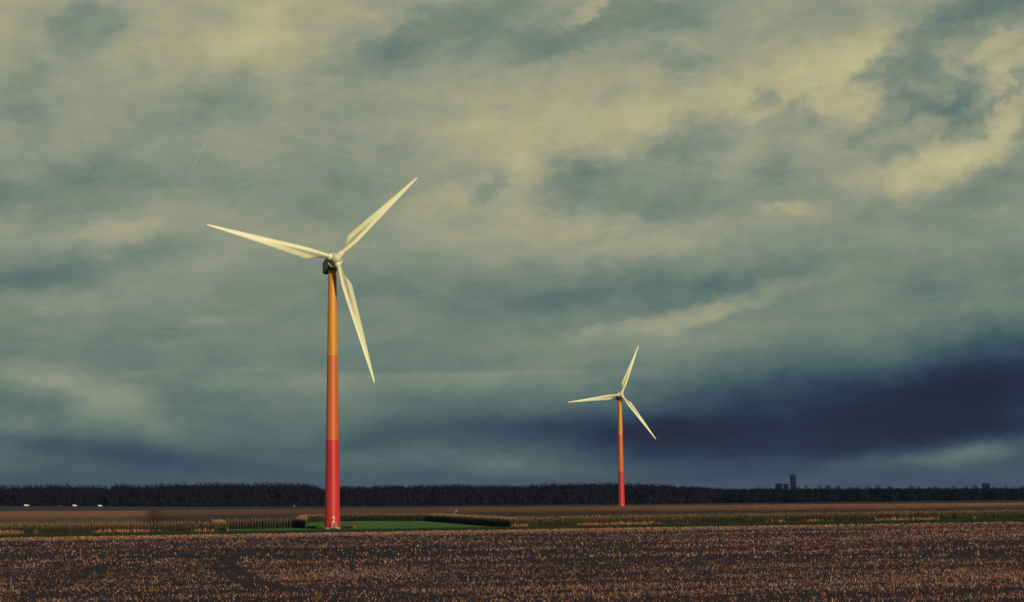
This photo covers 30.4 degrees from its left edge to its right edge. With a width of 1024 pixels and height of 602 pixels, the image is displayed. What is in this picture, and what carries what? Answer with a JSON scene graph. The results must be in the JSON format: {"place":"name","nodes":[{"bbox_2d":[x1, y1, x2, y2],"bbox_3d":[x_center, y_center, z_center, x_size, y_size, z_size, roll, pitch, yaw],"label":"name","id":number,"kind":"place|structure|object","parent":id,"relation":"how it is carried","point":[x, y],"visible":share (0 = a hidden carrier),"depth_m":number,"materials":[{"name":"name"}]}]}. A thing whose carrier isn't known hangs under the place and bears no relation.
{"place":"outdoors","nodes":[
{"label":"outdoors","id":0,"kind":"place"},
{"bbox_2d":[227,521,490,531],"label":"clearing grass","id":1,"kind":"structure","parent":0,"point":[396,524],"depth_m":522.29,"materials":[{"name":"green plant"}]},
{"bbox_2d":[0,500,1003,510],"bbox_3d":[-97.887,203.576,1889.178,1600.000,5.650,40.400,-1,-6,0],"label":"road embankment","id":2,"kind":"structure","parent":0,"point":[23,508],"depth_m":1880.32,"materials":[{"name":"brown plant"}]},
{"bbox_2d":[0,516,1023,537],"bbox_3d":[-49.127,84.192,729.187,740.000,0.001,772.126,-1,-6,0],"label":"grass field","id":3,"kind":"structure","parent":0,"point":[312,522],"depth_m":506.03,"materials":[{"name":"green plant"}]},
{"bbox_2d":[207,177,417,528],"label":"wind turbine","id":4,"kind":"object","parent":3,"relation":"on","point":[331,265],"visible":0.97,"depth_m":468.07,"materials":[{"name":"red paint"}]},
{"bbox_2d":[332,515,334,525],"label":"door","id":5,"kind":"structure","parent":4,"relation":"in","point":[333,516],"depth_m":464.67,"materials":[{"name":"red paint"}]},
{"bbox_2d":[0,509,1023,534],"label":"corn plants","id":6,"kind":"object","parent":3,"relation":"on","point":[220,524],"visible":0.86,"depth_m":484.10,"materials":[{"name":"green plant"}]},
{"bbox_2d":[0,521,1023,601],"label":"stubble field","id":7,"kind":"structure","parent":0,"point":[227,560],"depth_m":201.28,"materials":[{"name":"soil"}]},
{"bbox_2d":[0,502,1023,529],"bbox_3d":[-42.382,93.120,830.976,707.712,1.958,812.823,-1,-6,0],"label":"corn crop","id":8,"kind":"object","parent":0,"point":[91,516],"visible":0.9,"depth_m":676.29,"materials":[{"name":"brown plant"}]},
{"bbox_2d":[570,345,655,505],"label":"wind turbine","id":9,"kind":"object","parent":8,"relation":"on","point":[618,396],"visible":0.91,"depth_m":1091.23,"materials":[{"name":"red paint"}]},
{"bbox_2d":[0,0,1023,489],"label":"sky","id":10,"kind":"structure","parent":0,"point":[804,219],"materials":[{"name":"grey"}]},
{"bbox_2d":[1,500,1023,535],"bbox_3d":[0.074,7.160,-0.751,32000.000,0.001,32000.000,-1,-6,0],"label":"ground","id":11,"kind":"structure","parent":0,"point":[1004,501],"depth_m":1720.64,"materials":[{"name":"brown soil"}]},
{"bbox_2d":[0,481,1023,506],"bbox_3d":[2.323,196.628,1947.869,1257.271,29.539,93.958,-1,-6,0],"label":"wood","id":12,"kind":"object","parent":11,"relation":"on","point":[234,495],"visible":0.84,"depth_m":1911.13,"materials":[{"name":"green plant"}]},
{"bbox_2d":[731,489,739,500],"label":"broadleaf tree","id":13,"kind":"object","parent":11,"relation":"on","point":[734,495],"visible":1,"depth_m":1900.72,"materials":[{"name":"black plant"}]},
{"bbox_2d":[738,489,748,502],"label":"broadleaf tree","id":14,"kind":"object","parent":11,"relation":"on","point":[744,494],"visible":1,"depth_m":1903.77,"materials":[{"name":"black plant"}]},
{"bbox_2d":[751,487,759,501],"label":"broadleaf tree","id":15,"kind":"object","parent":11,"relation":"on","point":[755,495],"visible":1,"depth_m":1906.66,"materials":[{"name":"black plant"}]},
{"bbox_2d":[763,489,771,500],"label":"broadleaf tree","id":16,"kind":"object","parent":11,"relation":"on","point":[766,494],"visible":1,"depth_m":1901.97,"materials":[{"name":"black plant"}]},
{"bbox_2d":[773,486,783,502],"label":"broadleaf tree","id":17,"kind":"object","parent":11,"relation":"on","point":[778,494],"visible":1,"depth_m":1905.91,"materials":[{"name":"black plant"}]},
{"bbox_2d":[783,487,790,498],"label":"broadleaf tree","id":18,"kind":"object","parent":11,"relation":"on","point":[786,492],"visible":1,"depth_m":1909.28,"materials":[{"name":"black plant"}]},
{"bbox_2d":[790,486,801,501],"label":"broadleaf tree","id":19,"kind":"object","parent":11,"relation":"on","point":[795,493],"visible":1,"depth_m":1902.47,"materials":[{"name":"black plant"}]},
{"bbox_2d":[803,485,812,501],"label":"broadleaf tree","id":20,"kind":"object","parent":11,"relation":"on","point":[807,495],"visible":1,"depth_m":1906.37,"materials":[{"name":"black plant"}]},
{"bbox_2d":[813,485,822,501],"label":"broadleaf tree","id":21,"kind":"object","parent":11,"relation":"on","point":[817,490],"visible":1,"depth_m":1909.29,"materials":[{"name":"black plant"}]},
{"bbox_2d":[822,485,833,501],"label":"broadleaf tree","id":22,"kind":"object","parent":11,"relation":"on","point":[828,492],"visible":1,"depth_m":1903.73,"materials":[{"name":"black plant"}]},
{"bbox_2d":[833,486,841,501],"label":"broadleaf tree","id":23,"kind":"object","parent":11,"relation":"on","point":[840,492],"visible":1,"depth_m":1907.01,"materials":[{"name":"black plant"}]},
{"bbox_2d":[845,487,855,500],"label":"broadleaf tree","id":24,"kind":"object","parent":11,"relation":"on","point":[851,494],"visible":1,"depth_m":1900.54,"materials":[{"name":"black plant"}]},
{"bbox_2d":[854,486,863,500],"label":"broadleaf tree","id":25,"kind":"object","parent":11,"relation":"on","point":[858,491],"visible":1,"depth_m":1904.59,"materials":[{"name":"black plant"}]},
{"bbox_2d":[864,485,873,497],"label":"broadleaf tree","id":26,"kind":"object","parent":11,"relation":"on","point":[870,489],"visible":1,"depth_m":1908.87,"materials":[{"name":"black plant"}]},
{"bbox_2d":[874,485,881,501],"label":"broadleaf tree","id":27,"kind":"object","parent":11,"relation":"on","point":[878,490],"visible":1,"depth_m":1900.61,"materials":[{"name":"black plant"}]},
{"bbox_2d":[884,486,893,498],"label":"broadleaf tree","id":28,"kind":"object","parent":11,"relation":"on","point":[886,491],"visible":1,"depth_m":1906.09,"materials":[{"name":"black plant"}]},
{"bbox_2d":[895,488,902,500],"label":"broadleaf tree","id":29,"kind":"object","parent":11,"relation":"on","point":[899,494],"visible":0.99,"depth_m":1908.80,"materials":[{"name":"black plant"}]},
{"bbox_2d":[903,485,914,500],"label":"broadleaf tree","id":30,"kind":"object","parent":11,"relation":"on","point":[909,492],"visible":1,"depth_m":1901.93,"materials":[{"name":"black plant"}]},
{"bbox_2d":[914,486,924,500],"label":"broadleaf tree","id":31,"kind":"object","parent":11,"relation":"on","point":[918,494],"visible":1,"depth_m":1906.20,"materials":[{"name":"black plant"}]},
{"bbox_2d":[932,486,942,500],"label":"broadleaf tree","id":32,"kind":"object","parent":11,"relation":"on","point":[938,492],"visible":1,"depth_m":1902.63,"materials":[{"name":"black plant"}]},
{"bbox_2d":[944,488,950,500],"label":"broadleaf tree","id":33,"kind":"object","parent":11,"relation":"on","point":[946,493],"visible":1,"depth_m":1907.53,"materials":[{"name":"black plant"}]},
{"bbox_2d":[952,486,961,499],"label":"broadleaf tree","id":34,"kind":"object","parent":11,"relation":"on","point":[955,496],"visible":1,"depth_m":1900.14,"materials":[{"name":"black plant"}]},
{"bbox_2d":[962,486,969,499],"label":"broadleaf tree","id":35,"kind":"object","parent":11,"relation":"on","point":[965,492],"visible":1,"depth_m":1903.93,"materials":[{"name":"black plant"}]},
{"bbox_2d":[969,485,982,498],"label":"broadleaf tree","id":36,"kind":"object","parent":11,"relation":"on","point":[972,490],"visible":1,"depth_m":1908.20,"materials":[{"name":"black plant"}]},
{"bbox_2d":[981,486,989,497],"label":"broadleaf tree","id":37,"kind":"object","parent":11,"relation":"on","point":[986,492],"visible":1,"depth_m":1901.46,"materials":[{"name":"black plant"}]},
{"bbox_2d":[989,486,999,499],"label":"broadleaf tree","id":38,"kind":"object","parent":11,"relation":"on","point":[992,493],"visible":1,"depth_m":1905.07,"materials":[{"name":"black plant"}]},
{"bbox_2d":[999,486,1011,498],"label":"broadleaf tree","id":39,"kind":"object","parent":11,"relation":"on","point":[1004,490],"visible":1,"depth_m":1908.36,"materials":[{"name":"black plant"}]},
{"bbox_2d":[1010,486,1018,499],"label":"broadleaf tree","id":40,"kind":"object","parent":11,"relation":"on","point":[1015,494],"visible":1,"depth_m":1902.29,"materials":[{"name":"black plant"}]},
{"bbox_2d":[1018,486,1023,498],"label":"broadleaf tree","id":41,"kind":"object","parent":11,"relation":"on","point":[1021,491],"visible":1,"depth_m":1906.54,"materials":[{"name":"black plant"}]},
{"bbox_2d":[76,500,983,506],"bbox_3d":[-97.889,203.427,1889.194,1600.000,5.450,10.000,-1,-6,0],"label":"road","id":42,"kind":"structure","parent":0,"point":[472,505],"depth_m":1888.70,"materials":[{"name":"grey asphalt"}]},
{"bbox_2d":[775,483,781,488],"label":"office block","id":43,"kind":"structure","parent":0,"point":[778,484],"depth_m":5166.57,"materials":[{"name":"concrete"}]},
{"bbox_2d":[790,474,795,489],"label":"tower block","id":44,"kind":"structure","parent":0,"point":[792,480],"depth_m":5167.23,"materials":[{"name":"concrete"}]},
{"bbox_2d":[982,483,989,488],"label":"office block","id":45,"kind":"structure","parent":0,"point":[984,485],"depth_m":5165.95,"materials":[{"name":"concrete"}]}
]}

